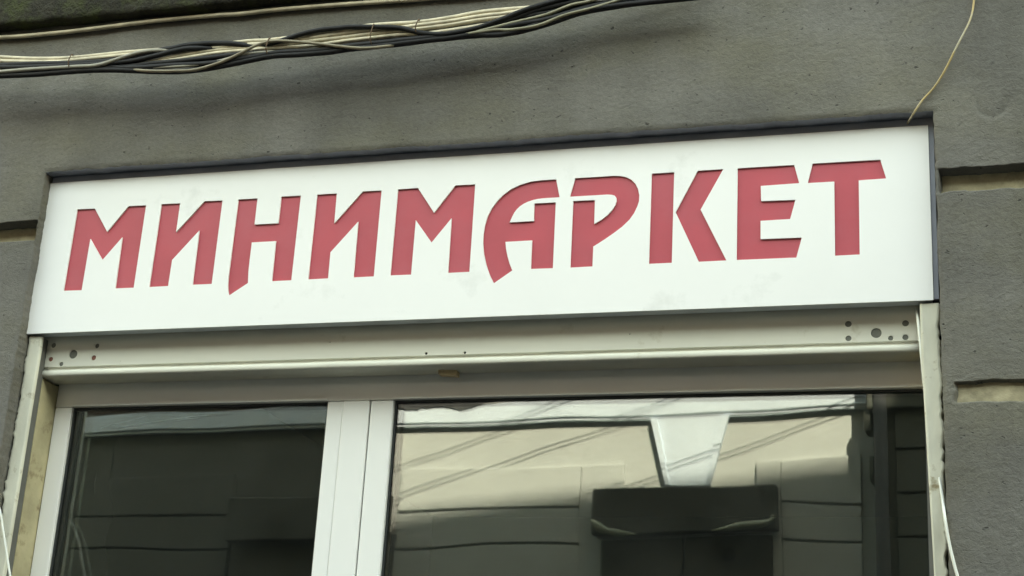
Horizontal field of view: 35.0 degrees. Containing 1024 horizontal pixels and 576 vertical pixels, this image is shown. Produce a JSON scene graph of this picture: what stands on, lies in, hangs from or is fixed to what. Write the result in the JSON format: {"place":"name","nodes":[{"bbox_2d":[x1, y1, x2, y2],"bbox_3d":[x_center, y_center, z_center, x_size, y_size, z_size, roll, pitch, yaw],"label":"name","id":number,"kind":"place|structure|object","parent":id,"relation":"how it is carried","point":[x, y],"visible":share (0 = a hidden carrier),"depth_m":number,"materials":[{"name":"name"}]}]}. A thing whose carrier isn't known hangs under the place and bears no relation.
{"place":"outdoors","nodes":[
{"label":"outdoors","id":0,"kind":"place"},
{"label":"pavement","id":1,"kind":"structure","parent":0,"visible":0},
{"bbox_2d":[0,0,1023,575],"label":"shop facade","id":2,"kind":"structure","parent":1,"relation":"on","point":[790,486],"depth_m":4.53,"materials":[{"name":"grey paint"}]},
{"bbox_2d":[0,508,10,575],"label":"loose wire","id":3,"kind":"object","parent":2,"relation":"attached to","point":[5,544],"visible":1,"depth_m":4.17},
{"bbox_2d":[0,336,47,575],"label":"guide rail","id":4,"kind":"object","parent":2,"relation":"attached to","point":[18,463],"visible":0.97,"depth_m":4.33,"materials":[{"name":"white metal"}]},
{"bbox_2d":[0,0,434,39],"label":"thin cable","id":5,"kind":"object","parent":2,"relation":"attached to","point":[211,15],"visible":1,"depth_m":4.55,"materials":[{"name":"plastic"}]},
{"bbox_2d":[0,0,695,78],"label":"cable bundle","id":6,"kind":"object","parent":2,"relation":"attached to","point":[201,56],"visible":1,"depth_m":4.32,"materials":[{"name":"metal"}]},
{"bbox_2d":[30,361,929,575],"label":"shop window","id":7,"kind":"structure","parent":2,"relation":"attached to","point":[354,527],"depth_m":4.15,"materials":[{"name":"white plastic"}]},
{"bbox_2d":[42,305,919,384],"bbox_3d":[-0.156,0.133,4.157,2.358,0.157,0.081,-2,-20,16],"label":"shutter box","id":8,"kind":"object","parent":2,"relation":"attached to","point":[829,336],"visible":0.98,"depth_m":4.08,"materials":[{"name":"beige metal"}]},
{"bbox_2d":[438,370,459,377],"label":"wood block","id":9,"kind":"structure","parent":8,"relation":"attached to","point":[449,373],"depth_m":4.14,"materials":[{"name":"brown wood"}]},
{"bbox_2d":[27,118,938,336],"bbox_3d":[-0.152,-0.135,4.186,2.412,0.464,0.045,-2,-20,16],"label":"shop sign","id":10,"kind":"object","parent":2,"relation":"attached to","point":[822,217],"visible":0.99,"depth_m":4.12,"materials":[{"name":"plastic"}]},
{"bbox_2d":[915,307,958,575],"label":"dangling wire","id":11,"kind":"object","parent":10,"relation":"hanging from","point":[940,485],"visible":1,"depth_m":3.57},
{"bbox_2d":[920,303,948,575],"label":"guide rail","id":12,"kind":"object","parent":2,"relation":"attached to","point":[932,375],"visible":0.95,"depth_m":3.66,"materials":[{"name":"white metal"}]},
{"bbox_2d":[907,0,974,123],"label":"hanging wire","id":13,"kind":"object","parent":2,"relation":"hanging from","point":[939,79],"visible":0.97,"depth_m":3.89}
]}

